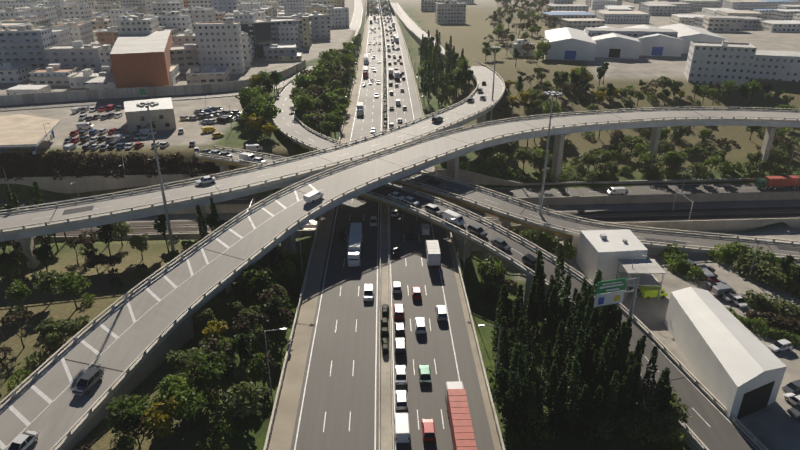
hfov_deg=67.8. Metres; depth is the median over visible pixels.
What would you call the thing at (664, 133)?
bright tree
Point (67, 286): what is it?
broadleaf
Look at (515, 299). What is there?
cypress
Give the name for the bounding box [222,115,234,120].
mini van
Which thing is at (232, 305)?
olive tree
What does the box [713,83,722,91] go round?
bare tree
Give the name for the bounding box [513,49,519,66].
dark conifer
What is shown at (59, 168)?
dry shrub
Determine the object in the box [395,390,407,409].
hatch
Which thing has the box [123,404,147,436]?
bare tree
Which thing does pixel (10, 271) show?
green bush
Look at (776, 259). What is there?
green bush
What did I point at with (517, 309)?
cypress
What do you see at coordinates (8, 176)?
dry shrub
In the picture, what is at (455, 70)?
broadleaf
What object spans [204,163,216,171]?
dry shrub
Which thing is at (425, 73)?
cypress
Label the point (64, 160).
dry shrub
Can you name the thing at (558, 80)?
dark conifer
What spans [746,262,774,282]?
bush
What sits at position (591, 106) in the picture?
green bush
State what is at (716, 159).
bright tree
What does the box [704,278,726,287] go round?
sedan
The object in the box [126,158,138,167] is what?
dry shrub
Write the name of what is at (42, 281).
olive tree
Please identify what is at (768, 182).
container truck
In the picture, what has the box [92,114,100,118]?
sedan
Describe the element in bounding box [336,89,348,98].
olive tree
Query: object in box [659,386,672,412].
cypress
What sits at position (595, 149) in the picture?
olive tree
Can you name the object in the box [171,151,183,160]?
dry shrub
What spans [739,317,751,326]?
green bush
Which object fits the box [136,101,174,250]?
mast
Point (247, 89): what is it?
broadleaf
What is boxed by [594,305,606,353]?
cypress
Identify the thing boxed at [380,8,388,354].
median hedge
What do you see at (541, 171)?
bush
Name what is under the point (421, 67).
bright tree
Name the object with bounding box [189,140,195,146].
sedan
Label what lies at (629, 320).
cypress
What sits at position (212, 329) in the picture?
yellow tree
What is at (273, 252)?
bare tree
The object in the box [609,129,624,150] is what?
bare tree
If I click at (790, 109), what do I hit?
broadleaf
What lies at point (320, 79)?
dark conifer
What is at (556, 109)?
broadleaf
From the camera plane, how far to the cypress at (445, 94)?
264.02 m
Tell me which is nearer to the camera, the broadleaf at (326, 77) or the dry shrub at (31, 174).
the dry shrub at (31, 174)
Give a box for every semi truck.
[348,223,361,266]
[363,66,367,77]
[364,54,367,64]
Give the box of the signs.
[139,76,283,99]
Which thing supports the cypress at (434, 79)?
on the ground at (774, 426)
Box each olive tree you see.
[0,261,8,282]
[29,270,61,300]
[33,317,64,338]
[43,332,63,353]
[58,314,90,336]
[105,394,139,432]
[110,221,133,246]
[126,233,150,259]
[154,386,170,403]
[159,250,177,263]
[165,373,199,398]
[166,347,200,369]
[181,238,204,250]
[197,308,217,327]
[199,335,220,358]
[222,365,251,393]
[223,294,242,319]
[223,342,237,361]
[223,381,266,422]
[238,305,262,323]
[244,327,262,347]
[248,81,259,87]
[252,269,278,289]
[253,85,268,91]
[289,87,303,98]
[289,91,304,112]
[298,88,312,93]
[309,121,321,131]
[310,97,324,109]
[315,113,325,132]
[331,79,342,88]
[334,94,340,104]
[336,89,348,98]
[340,49,349,54]
[345,67,356,73]
[474,146,496,164]
[481,47,490,60]
[482,42,489,47]
[490,351,528,367]
[491,152,507,169]
[500,141,516,159]
[513,146,535,169]
[517,13,525,22]
[518,396,551,430]
[521,32,529,38]
[527,320,546,343]
[529,100,537,112]
[531,89,542,99]
[531,364,545,387]
[533,67,542,79]
[533,375,548,400]
[534,154,547,169]
[535,73,546,83]
[536,94,548,107]
[536,99,544,110]
[538,371,561,396]
[543,135,554,141]
[547,160,551,167]
[552,88,562,99]
[569,82,579,89]
[578,152,600,174]
[587,149,607,166]
[589,148,604,168]
[597,86,606,91]
[601,150,610,164]
[604,161,618,176]
[619,87,629,100]
[622,135,642,155]
[632,149,647,164]
[633,90,644,105]
[635,398,680,419]
[638,80,645,88]
[640,401,691,443]
[643,386,681,408]
[656,76,671,88]
[659,140,674,150]
[662,153,676,168]
[668,80,683,88]
[670,126,688,145]
[673,126,691,143]
[683,145,701,162]
[694,162,707,178]
[711,149,726,169]
[745,150,760,165]
[757,126,766,139]
[757,160,773,175]
[760,128,782,139]
[760,146,780,169]
[764,93,773,106]
[773,150,790,167]
[775,90,784,100]
[782,95,793,102]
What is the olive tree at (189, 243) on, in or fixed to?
on the ground at (774, 426)
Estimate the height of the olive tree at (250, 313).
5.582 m
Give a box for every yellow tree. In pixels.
[143,396,182,441]
[202,320,227,347]
[244,113,261,139]
[247,115,264,138]
[251,74,262,85]
[262,122,277,144]
[504,80,513,94]
[509,96,517,108]
[519,91,530,107]
[586,74,594,81]
[593,91,605,108]
[606,87,619,103]
[677,90,684,101]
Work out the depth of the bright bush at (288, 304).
111.69 m
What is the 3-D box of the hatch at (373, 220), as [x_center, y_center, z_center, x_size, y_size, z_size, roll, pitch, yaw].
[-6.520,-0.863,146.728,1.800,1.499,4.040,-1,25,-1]
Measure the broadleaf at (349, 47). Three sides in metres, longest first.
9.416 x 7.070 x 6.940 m
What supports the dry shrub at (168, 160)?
on the ground at (774, 426)
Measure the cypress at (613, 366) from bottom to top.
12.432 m
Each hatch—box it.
[79,130,87,134]
[82,144,90,149]
[85,116,91,120]
[97,136,106,140]
[98,129,107,133]
[107,113,114,117]
[107,128,115,133]
[114,112,121,117]
[115,143,125,149]
[133,133,141,139]
[141,133,148,138]
[180,115,189,120]
[194,147,199,152]
[210,150,220,155]
[212,132,223,137]
[213,106,223,110]
[232,110,241,114]
[253,157,266,163]
[370,216,376,225]
[391,209,397,216]
[392,281,401,292]
[395,322,404,336]
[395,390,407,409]
[404,196,419,205]
[412,287,421,298]
[421,419,435,440]
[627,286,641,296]
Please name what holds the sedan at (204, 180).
on the flyover at (24, 227)
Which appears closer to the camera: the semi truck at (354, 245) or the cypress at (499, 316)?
the cypress at (499, 316)
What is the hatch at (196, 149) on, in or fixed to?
on the ground at (774, 426)
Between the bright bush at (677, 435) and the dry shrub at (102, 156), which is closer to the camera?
the bright bush at (677, 435)
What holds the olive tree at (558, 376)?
on the ground at (774, 426)
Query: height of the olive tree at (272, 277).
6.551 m
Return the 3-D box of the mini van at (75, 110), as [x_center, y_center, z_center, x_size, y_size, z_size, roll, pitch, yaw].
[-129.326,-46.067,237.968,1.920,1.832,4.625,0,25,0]
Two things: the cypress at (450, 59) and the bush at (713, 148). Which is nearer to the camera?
the bush at (713, 148)
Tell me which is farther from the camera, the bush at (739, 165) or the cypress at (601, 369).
the bush at (739, 165)
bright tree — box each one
[0,240,10,251]
[158,372,196,404]
[239,110,250,129]
[292,93,310,117]
[302,112,315,125]
[321,91,335,101]
[333,88,344,95]
[336,95,349,116]
[416,65,427,76]
[452,78,465,96]
[456,56,468,63]
[496,23,504,29]
[532,148,549,169]
[633,142,648,162]
[660,128,670,146]
[704,155,721,172]
[709,88,721,104]
[774,127,790,147]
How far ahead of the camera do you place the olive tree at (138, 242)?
130.72 m
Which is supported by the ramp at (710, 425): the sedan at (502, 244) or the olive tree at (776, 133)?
the sedan at (502, 244)
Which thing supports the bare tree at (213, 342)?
on the ground at (774, 426)
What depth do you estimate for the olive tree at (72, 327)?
98.62 m
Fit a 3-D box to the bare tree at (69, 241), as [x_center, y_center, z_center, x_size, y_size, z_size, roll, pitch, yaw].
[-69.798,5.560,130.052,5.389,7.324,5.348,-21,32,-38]
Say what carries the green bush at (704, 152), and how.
on the ground at (774, 426)
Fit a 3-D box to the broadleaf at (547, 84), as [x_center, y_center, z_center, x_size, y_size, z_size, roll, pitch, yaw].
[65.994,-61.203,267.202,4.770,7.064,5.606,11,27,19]
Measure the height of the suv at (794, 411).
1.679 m
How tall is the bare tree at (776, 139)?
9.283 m
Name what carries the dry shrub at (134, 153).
on the ground at (774, 426)
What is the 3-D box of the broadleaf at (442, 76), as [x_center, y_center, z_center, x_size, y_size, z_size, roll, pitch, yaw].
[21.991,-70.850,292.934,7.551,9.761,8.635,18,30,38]
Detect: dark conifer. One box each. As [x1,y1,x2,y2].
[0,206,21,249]
[2,202,21,208]
[53,233,58,250]
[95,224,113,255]
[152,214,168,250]
[204,212,218,234]
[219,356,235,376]
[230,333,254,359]
[244,105,255,135]
[247,103,260,113]
[255,112,263,137]
[261,77,273,92]
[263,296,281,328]
[266,309,282,339]
[270,70,280,91]
[297,79,309,89]
[317,75,325,85]
[319,92,331,112]
[342,72,350,92]
[419,81,428,104]
[437,61,444,73]
[448,73,453,95]
[450,52,458,68]
[453,70,463,97]
[465,69,473,82]
[492,14,497,27]
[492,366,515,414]
[497,360,509,370]
[505,17,511,27]
[510,34,514,41]
[510,348,531,370]
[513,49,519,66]
[517,76,523,91]
[552,76,562,88]
[553,72,559,87]
[560,72,567,86]
[569,72,579,92]
[579,77,588,95]
[584,83,590,98]
[596,66,605,84]
[601,63,608,82]
[606,83,615,107]
[662,89,670,105]
[671,86,679,101]
[691,84,699,99]
[737,83,747,104]
[740,88,748,106]
[764,84,772,98]
[779,255,793,269]
[786,265,799,293]
[786,266,791,286]
[791,267,799,296]
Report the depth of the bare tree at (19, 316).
98.78 m
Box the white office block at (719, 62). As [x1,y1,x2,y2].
[585,27,799,86]
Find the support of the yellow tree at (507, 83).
on the ground at (774, 426)
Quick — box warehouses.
[544,23,724,60]
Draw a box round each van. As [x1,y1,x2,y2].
[63,144,75,150]
[71,107,79,112]
[76,122,93,129]
[80,106,88,111]
[105,104,113,110]
[114,134,125,140]
[139,128,156,134]
[201,126,215,132]
[215,116,227,122]
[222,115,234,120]
[239,152,254,160]
[246,144,262,151]
[303,190,323,202]
[394,412,409,442]
[421,224,429,234]
[443,209,464,225]
[607,187,625,194]
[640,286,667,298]
[698,268,715,279]
[711,284,735,296]
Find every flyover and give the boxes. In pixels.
[0,3,504,268]
[0,107,799,449]
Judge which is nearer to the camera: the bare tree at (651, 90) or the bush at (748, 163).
the bush at (748, 163)
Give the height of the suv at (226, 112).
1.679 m
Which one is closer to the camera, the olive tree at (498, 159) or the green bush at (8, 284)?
the green bush at (8, 284)
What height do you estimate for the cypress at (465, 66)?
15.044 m
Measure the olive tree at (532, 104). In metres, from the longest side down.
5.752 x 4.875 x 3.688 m
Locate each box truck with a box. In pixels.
[357,102,363,115]
[394,71,398,78]
[425,240,440,267]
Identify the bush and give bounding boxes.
[3,268,21,279]
[6,278,26,290]
[6,304,27,323]
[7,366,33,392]
[24,351,47,366]
[78,293,95,305]
[111,428,132,438]
[113,434,136,449]
[133,268,149,279]
[185,406,205,426]
[192,387,223,409]
[194,435,223,449]
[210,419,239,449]
[211,403,234,426]
[215,289,228,298]
[215,410,234,426]
[216,336,234,352]
[245,322,269,338]
[247,347,265,362]
[256,343,269,353]
[257,328,270,342]
[281,302,296,318]
[459,160,468,170]
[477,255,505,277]
[477,260,491,273]
[480,262,497,278]
[486,364,495,376]
[490,379,502,400]
[500,422,530,448]
[501,166,514,177]
[501,419,528,445]
[509,226,518,235]
[512,169,526,180]
[517,230,531,241]
[520,173,533,180]
[523,229,538,242]
[527,340,545,354]
[529,232,545,245]
[531,347,542,367]
[531,356,542,373]
[532,351,544,367]
[534,237,556,252]
[536,174,549,183]
[536,232,550,245]
[539,168,550,175]
[542,237,557,248]
[544,240,561,254]
[546,170,565,181]
[548,174,563,183]
[557,242,576,258]
[558,241,576,258]
[561,162,575,176]
[561,239,571,246]
[564,138,572,147]
[569,157,580,165]
[572,163,586,173]
[581,131,594,137]
[581,171,598,182]
[587,103,597,110]
[591,163,608,175]
[605,173,618,180]
[608,144,621,151]
[609,150,619,159]
[617,141,633,149]
[618,152,631,161]
[618,166,630,175]
[620,165,633,174]
[621,96,631,101]
[624,85,634,91]
[624,99,634,106]
[635,128,649,132]
[639,164,658,173]
[640,172,650,179]
[642,170,656,179]
[645,167,657,176]
[646,94,657,101]
[648,430,681,449]
[649,432,683,449]
[652,431,683,449]
[656,156,664,166]
[656,168,670,177]
[659,243,683,258]
[660,252,676,264]
[663,169,677,178]
[666,166,679,175]
[666,254,687,272]
[666,258,686,274]
[668,259,683,271]
[675,250,687,258]
[676,262,694,273]
[683,165,695,173]
[683,265,697,276]
[684,266,705,282]
[694,171,707,178]
[695,141,706,148]
[699,148,708,157]
[700,141,715,150]
[702,171,710,177]
[706,244,727,261]
[707,146,717,155]
[709,243,737,263]
[717,160,734,172]
[719,161,734,170]
[719,244,746,263]
[720,241,754,263]
[720,243,740,263]
[726,242,743,265]
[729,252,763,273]
[730,246,757,263]
[732,162,744,169]
[734,247,755,264]
[738,265,756,280]
[739,261,754,274]
[739,289,764,306]
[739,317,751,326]
[743,160,755,167]
[743,319,762,332]
[744,165,760,176]
[745,247,774,263]
[745,294,767,310]
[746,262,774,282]
[747,261,772,282]
[748,169,763,179]
[749,260,781,276]
[749,292,777,309]
[753,317,770,331]
[753,326,770,336]
[755,327,774,337]
[758,300,778,312]
[760,270,780,286]
[762,263,786,286]
[763,256,779,266]
[763,301,783,313]
[767,165,782,174]
[767,270,796,289]
[768,327,779,337]
[771,331,782,339]
[772,141,788,152]
[772,270,799,295]
[772,296,792,311]
[772,302,796,320]
[772,329,788,339]
[773,272,797,292]
[774,164,792,174]
[776,329,792,339]
[778,166,792,175]
[781,302,799,320]
[786,135,799,145]
[786,331,798,344]
[787,280,799,296]
[788,337,799,346]
[789,306,799,319]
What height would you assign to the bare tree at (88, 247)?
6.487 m
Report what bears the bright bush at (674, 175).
on the ground at (774, 426)
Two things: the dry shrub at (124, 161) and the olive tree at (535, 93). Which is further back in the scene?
the olive tree at (535, 93)
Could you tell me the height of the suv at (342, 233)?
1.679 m
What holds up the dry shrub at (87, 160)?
on the ground at (774, 426)
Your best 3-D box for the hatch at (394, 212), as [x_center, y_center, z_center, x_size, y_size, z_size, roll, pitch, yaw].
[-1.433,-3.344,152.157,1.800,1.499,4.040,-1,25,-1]
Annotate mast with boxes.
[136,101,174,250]
[490,46,501,122]
[537,91,562,231]
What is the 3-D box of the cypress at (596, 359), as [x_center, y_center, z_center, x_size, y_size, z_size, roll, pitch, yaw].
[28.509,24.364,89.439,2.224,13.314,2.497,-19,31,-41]
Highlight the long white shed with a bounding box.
[664,287,786,418]
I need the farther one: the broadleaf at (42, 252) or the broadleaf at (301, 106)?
the broadleaf at (301, 106)
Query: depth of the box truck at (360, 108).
244.83 m
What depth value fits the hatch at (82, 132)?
207.17 m
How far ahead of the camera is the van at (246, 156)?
174.56 m
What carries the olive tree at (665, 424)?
on the ground at (774, 426)
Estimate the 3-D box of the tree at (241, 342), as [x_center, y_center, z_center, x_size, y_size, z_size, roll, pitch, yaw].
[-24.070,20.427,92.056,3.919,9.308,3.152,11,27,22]
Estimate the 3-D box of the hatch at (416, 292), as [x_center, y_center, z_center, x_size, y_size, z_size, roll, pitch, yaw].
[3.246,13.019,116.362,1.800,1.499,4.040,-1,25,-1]
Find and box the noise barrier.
[0,60,305,105]
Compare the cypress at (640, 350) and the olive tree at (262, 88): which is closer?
the cypress at (640, 350)
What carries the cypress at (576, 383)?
on the ground at (774, 426)
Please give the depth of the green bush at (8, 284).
117.71 m
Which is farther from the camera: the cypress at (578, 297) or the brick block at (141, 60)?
the brick block at (141, 60)
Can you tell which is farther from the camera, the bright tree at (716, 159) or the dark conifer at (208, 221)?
the bright tree at (716, 159)
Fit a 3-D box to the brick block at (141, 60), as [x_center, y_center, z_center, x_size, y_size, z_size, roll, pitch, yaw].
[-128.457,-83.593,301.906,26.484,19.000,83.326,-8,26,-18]
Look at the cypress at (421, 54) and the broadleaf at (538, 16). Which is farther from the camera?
the broadleaf at (538, 16)
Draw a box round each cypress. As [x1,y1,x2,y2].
[4,186,13,206]
[11,193,21,210]
[27,202,44,244]
[32,181,52,242]
[196,205,208,239]
[209,197,220,232]
[420,43,422,65]
[421,69,423,81]
[422,46,424,66]
[424,62,426,81]
[425,63,431,103]
[429,42,431,58]
[431,55,436,89]
[432,47,436,75]
[433,68,437,91]
[435,37,438,62]
[436,73,440,103]
[437,32,440,60]
[439,60,444,87]
[440,81,444,105]
[443,43,449,79]
[443,81,447,106]
[445,59,449,85]
[450,49,453,72]
[451,61,453,85]
[461,60,466,89]
[461,65,464,94]
[491,283,506,350]
[492,310,504,356]
[494,290,508,348]
[495,289,507,350]
[496,316,508,358]
[497,327,506,368]
[502,348,519,420]
[502,371,515,430]
[505,299,514,353]
[508,298,521,354]
[508,343,520,373]
[512,298,518,343]
[512,355,529,437]
[513,284,524,316]
[513,317,527,352]
[516,352,531,416]
[519,316,527,348]
[525,264,540,318]
[525,282,537,337]
[526,291,535,335]
[526,325,535,370]
[529,301,539,346]
[533,250,545,319]
[536,268,545,321]
[540,363,555,424]
[541,340,553,375]
[542,278,554,323]
[543,282,555,326]
[543,285,558,346]
[545,364,557,420]
[548,373,568,435]
[551,274,571,342]
[552,295,568,349]
[553,249,565,327]
[553,321,564,371]
[553,344,562,378]
[555,362,571,425]
[557,315,573,376]
[562,313,571,365]
[562,359,581,440]
[563,350,581,409]
[566,299,585,358]
[570,288,577,315]
[572,293,581,351]
[574,327,586,391]
[578,333,587,386]
[580,280,586,299]
[580,337,590,386]
[582,292,590,318]
[583,349,599,399]
[584,270,602,330]
[584,294,594,329]
[584,327,594,377]
[585,307,598,358]
[586,285,591,294]
[590,328,615,409]
[591,358,605,420]
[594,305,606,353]
[594,305,608,352]
[595,343,607,401]
[599,304,612,349]
[601,303,617,339]
[601,370,618,446]
[603,347,615,400]
[606,310,616,338]
[606,325,630,405]
[613,309,622,338]
[613,365,634,434]
[614,337,618,364]
[615,351,634,433]
[616,332,621,368]
[618,316,632,378]
[619,321,625,349]
[623,362,641,415]
[631,356,641,404]
[633,338,641,360]
[634,335,646,380]
[638,346,657,402]
[646,367,670,441]
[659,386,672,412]
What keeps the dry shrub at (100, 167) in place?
on the ground at (774, 426)
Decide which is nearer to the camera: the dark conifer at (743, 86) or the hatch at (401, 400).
the hatch at (401, 400)
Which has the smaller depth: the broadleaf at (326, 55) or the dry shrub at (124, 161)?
the dry shrub at (124, 161)
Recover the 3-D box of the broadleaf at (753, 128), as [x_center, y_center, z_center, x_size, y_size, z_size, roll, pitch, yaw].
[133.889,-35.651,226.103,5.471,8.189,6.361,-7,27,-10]
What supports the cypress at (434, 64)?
on the ground at (774, 426)
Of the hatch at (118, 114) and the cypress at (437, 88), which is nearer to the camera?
the hatch at (118, 114)
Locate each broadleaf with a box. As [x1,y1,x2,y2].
[3,250,28,276]
[4,279,31,308]
[32,244,53,271]
[50,270,91,308]
[106,395,150,431]
[163,387,206,429]
[182,350,226,392]
[235,86,257,103]
[238,352,266,385]
[239,267,270,301]
[243,89,264,104]
[246,95,267,111]
[256,100,280,122]
[257,70,273,81]
[259,281,290,303]
[263,92,274,103]
[291,73,311,89]
[295,96,315,113]
[307,69,321,76]
[307,76,320,85]
[311,64,328,86]
[316,59,335,70]
[318,50,332,61]
[321,121,335,138]
[322,74,329,86]
[323,109,344,135]
[328,49,341,58]
[328,101,347,115]
[330,58,342,67]
[338,53,353,67]
[344,45,353,50]
[351,36,361,50]
[422,59,437,72]
[438,71,449,80]
[444,85,456,102]
[452,68,465,91]
[455,59,470,71]
[489,44,500,56]
[514,81,523,95]
[528,25,538,36]
[533,14,542,19]
[533,49,544,60]
[536,39,550,58]
[540,100,563,115]
[543,80,552,88]
[575,66,589,87]
[638,151,657,172]
[664,150,688,174]
[695,84,714,103]
[698,128,712,140]
[719,80,737,101]
[745,80,761,104]
[746,126,761,139]
[778,104,797,110]
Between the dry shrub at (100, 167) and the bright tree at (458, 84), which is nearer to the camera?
the dry shrub at (100, 167)
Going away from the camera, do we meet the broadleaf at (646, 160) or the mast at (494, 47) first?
the broadleaf at (646, 160)
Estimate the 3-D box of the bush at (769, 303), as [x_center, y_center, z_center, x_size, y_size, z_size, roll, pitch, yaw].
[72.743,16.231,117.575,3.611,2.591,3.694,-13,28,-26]
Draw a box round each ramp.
[194,146,768,449]
[272,74,799,261]
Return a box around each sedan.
[8,430,38,449]
[63,138,71,143]
[69,130,78,135]
[70,138,79,142]
[89,107,97,111]
[89,137,96,142]
[90,144,100,149]
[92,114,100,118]
[99,144,107,150]
[105,137,113,141]
[115,128,123,132]
[123,135,132,140]
[125,143,133,148]
[133,142,143,147]
[159,142,169,147]
[189,115,198,119]
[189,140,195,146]
[193,109,205,112]
[196,176,215,184]
[199,119,209,123]
[200,149,210,154]
[205,113,214,117]
[219,151,232,156]
[388,191,404,200]
[392,245,400,255]
[395,365,406,384]
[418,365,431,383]
[490,238,510,250]
[540,193,555,196]
[704,278,719,283]
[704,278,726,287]
[722,292,745,302]
[733,294,748,307]
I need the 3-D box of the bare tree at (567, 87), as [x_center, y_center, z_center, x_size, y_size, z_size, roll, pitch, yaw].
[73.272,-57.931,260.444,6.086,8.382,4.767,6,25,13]
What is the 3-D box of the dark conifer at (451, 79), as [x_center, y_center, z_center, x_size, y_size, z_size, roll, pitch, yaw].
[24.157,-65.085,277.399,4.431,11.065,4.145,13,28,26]
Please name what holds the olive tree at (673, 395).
on the ground at (774, 426)
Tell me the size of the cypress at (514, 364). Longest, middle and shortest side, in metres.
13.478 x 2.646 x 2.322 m
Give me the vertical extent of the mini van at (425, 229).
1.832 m
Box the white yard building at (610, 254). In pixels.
[576,229,665,299]
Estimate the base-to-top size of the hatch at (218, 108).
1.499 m
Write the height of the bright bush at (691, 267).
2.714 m
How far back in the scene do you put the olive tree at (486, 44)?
351.54 m
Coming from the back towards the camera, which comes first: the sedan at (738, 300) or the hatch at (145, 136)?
the hatch at (145, 136)
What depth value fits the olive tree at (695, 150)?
206.48 m
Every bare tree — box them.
[0,251,17,281]
[0,309,33,348]
[0,345,14,376]
[1,240,20,251]
[12,236,48,249]
[63,236,92,266]
[74,231,97,249]
[79,244,97,271]
[85,252,111,277]
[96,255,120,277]
[111,415,149,448]
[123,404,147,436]
[177,245,192,254]
[179,358,202,377]
[201,337,234,364]
[232,314,251,334]
[241,266,267,298]
[246,260,269,282]
[252,353,276,378]
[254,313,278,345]
[256,288,275,306]
[257,283,288,306]
[265,244,279,262]
[266,307,291,339]
[303,109,317,114]
[307,91,318,97]
[307,114,321,132]
[308,86,326,97]
[314,101,328,113]
[330,71,342,81]
[497,101,510,116]
[501,43,512,55]
[517,24,525,37]
[522,46,533,59]
[523,74,534,88]
[525,43,535,56]
[538,86,548,93]
[562,83,574,99]
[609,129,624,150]
[643,88,656,100]
[644,79,660,93]
[686,104,701,126]
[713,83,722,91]
[714,138,740,151]
[773,136,791,148]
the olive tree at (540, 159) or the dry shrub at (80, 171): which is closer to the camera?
the dry shrub at (80, 171)
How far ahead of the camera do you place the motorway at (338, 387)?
105.43 m
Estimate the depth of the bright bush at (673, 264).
132.52 m
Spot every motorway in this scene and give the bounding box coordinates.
[0,169,799,245]
[263,0,504,449]
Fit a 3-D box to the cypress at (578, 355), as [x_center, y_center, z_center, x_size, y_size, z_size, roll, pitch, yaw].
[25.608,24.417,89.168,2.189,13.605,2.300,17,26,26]
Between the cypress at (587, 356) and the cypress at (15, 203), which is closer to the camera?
the cypress at (587, 356)
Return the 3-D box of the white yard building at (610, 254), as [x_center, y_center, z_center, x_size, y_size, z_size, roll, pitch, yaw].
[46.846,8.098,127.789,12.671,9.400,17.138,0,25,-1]
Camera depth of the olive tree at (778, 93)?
261.22 m
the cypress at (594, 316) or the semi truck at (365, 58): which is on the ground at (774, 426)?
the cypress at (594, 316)
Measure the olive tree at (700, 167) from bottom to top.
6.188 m
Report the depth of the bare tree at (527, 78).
270.94 m
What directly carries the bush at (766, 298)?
on the ground at (774, 426)
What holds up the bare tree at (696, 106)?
on the ground at (774, 426)
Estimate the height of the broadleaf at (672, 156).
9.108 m
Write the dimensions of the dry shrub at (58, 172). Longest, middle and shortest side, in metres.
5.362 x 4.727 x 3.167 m
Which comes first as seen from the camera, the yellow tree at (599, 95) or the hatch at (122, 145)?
the hatch at (122, 145)
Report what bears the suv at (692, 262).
on the ground at (774, 426)
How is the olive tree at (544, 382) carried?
on the ground at (774, 426)
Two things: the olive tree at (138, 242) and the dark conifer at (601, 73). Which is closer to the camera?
the olive tree at (138, 242)
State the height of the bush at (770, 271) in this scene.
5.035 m
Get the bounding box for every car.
[768,339,792,352]
[781,379,799,393]
[783,393,799,404]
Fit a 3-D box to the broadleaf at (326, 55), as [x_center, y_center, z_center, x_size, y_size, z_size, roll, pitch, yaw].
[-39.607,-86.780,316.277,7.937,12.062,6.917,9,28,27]
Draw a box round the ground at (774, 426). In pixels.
[0,0,799,449]
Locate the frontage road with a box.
[0,0,362,110]
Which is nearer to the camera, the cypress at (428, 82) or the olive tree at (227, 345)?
the olive tree at (227, 345)
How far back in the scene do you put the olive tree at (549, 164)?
198.24 m
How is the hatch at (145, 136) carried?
on the ground at (774, 426)
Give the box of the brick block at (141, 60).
[110,31,172,87]
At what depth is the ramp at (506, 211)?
146.14 m
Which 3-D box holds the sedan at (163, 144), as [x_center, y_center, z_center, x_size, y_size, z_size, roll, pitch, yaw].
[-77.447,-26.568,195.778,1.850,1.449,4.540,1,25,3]
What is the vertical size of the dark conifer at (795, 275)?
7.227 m
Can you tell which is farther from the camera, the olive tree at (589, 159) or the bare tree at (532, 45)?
the bare tree at (532, 45)
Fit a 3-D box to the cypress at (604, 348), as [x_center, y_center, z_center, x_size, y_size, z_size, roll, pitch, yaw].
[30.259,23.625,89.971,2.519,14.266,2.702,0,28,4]
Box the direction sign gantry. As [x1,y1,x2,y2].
[593,276,639,316]
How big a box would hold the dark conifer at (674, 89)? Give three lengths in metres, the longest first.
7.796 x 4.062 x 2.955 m
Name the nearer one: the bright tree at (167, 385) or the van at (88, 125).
the bright tree at (167, 385)
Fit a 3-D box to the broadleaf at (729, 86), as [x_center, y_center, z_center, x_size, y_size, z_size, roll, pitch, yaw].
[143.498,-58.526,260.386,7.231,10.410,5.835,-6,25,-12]
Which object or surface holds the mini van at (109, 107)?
on the ground at (774, 426)
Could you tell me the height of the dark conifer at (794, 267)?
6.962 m
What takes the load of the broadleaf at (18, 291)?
on the ground at (774, 426)
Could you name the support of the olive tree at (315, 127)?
on the ground at (774, 426)
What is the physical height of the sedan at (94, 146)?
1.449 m
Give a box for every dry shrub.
[1,172,12,180]
[15,172,27,179]
[19,277,28,281]
[25,170,33,176]
[34,155,44,160]
[40,346,59,356]
[47,149,62,158]
[52,169,64,179]
[56,166,69,172]
[59,150,72,158]
[61,155,73,164]
[66,151,79,157]
[74,170,87,178]
[76,153,87,160]
[76,443,92,449]
[78,171,90,177]
[79,159,90,165]
[89,153,101,159]
[94,154,106,162]
[98,164,111,170]
[103,152,117,160]
[106,268,118,275]
[111,158,123,165]
[113,169,125,178]
[115,156,126,162]
[120,158,129,168]
[123,168,136,175]
[126,151,140,160]
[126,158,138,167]
[129,155,143,162]
[135,263,147,271]
[145,157,162,164]
[145,169,155,177]
[149,162,162,169]
[152,168,166,176]
[158,155,166,162]
[162,156,175,165]
[163,163,172,173]
[167,234,179,240]
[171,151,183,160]
[182,158,193,167]
[185,168,200,177]
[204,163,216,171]
[205,388,222,401]
[228,166,244,172]
[261,389,272,401]
[287,287,298,295]
[491,271,504,280]
[499,279,508,286]
[505,279,518,289]
[743,310,754,318]
[746,310,766,319]
[756,312,774,325]
[768,314,786,328]
[777,319,799,333]
[786,321,799,335]
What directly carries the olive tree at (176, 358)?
on the ground at (774, 426)
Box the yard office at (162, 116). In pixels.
[124,97,176,132]
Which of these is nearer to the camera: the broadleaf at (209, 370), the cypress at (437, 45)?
the broadleaf at (209, 370)
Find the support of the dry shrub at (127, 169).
on the ground at (774, 426)
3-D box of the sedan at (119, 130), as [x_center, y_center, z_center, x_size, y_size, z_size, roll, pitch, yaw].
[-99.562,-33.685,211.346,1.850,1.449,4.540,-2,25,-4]
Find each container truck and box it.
[445,381,476,449]
[754,175,799,189]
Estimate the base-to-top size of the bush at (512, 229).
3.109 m
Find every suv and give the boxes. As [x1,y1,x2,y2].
[72,367,103,395]
[78,114,86,119]
[79,136,91,141]
[88,129,98,134]
[107,141,117,148]
[195,113,205,118]
[222,110,234,114]
[338,228,346,239]
[363,284,373,300]
[394,304,403,318]
[394,338,405,355]
[414,317,425,333]
[425,203,442,215]
[432,116,443,122]
[436,305,447,319]
[467,223,487,237]
[522,254,544,270]
[686,259,696,265]
[696,264,715,272]
[787,403,799,420]
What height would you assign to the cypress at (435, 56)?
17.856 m
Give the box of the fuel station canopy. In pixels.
[0,114,60,154]
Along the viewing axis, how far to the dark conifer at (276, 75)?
261.54 m
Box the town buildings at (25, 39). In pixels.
[0,0,799,87]
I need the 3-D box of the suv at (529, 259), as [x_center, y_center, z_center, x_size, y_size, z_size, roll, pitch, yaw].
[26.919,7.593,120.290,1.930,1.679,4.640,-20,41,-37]
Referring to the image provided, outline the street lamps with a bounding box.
[3,3,799,402]

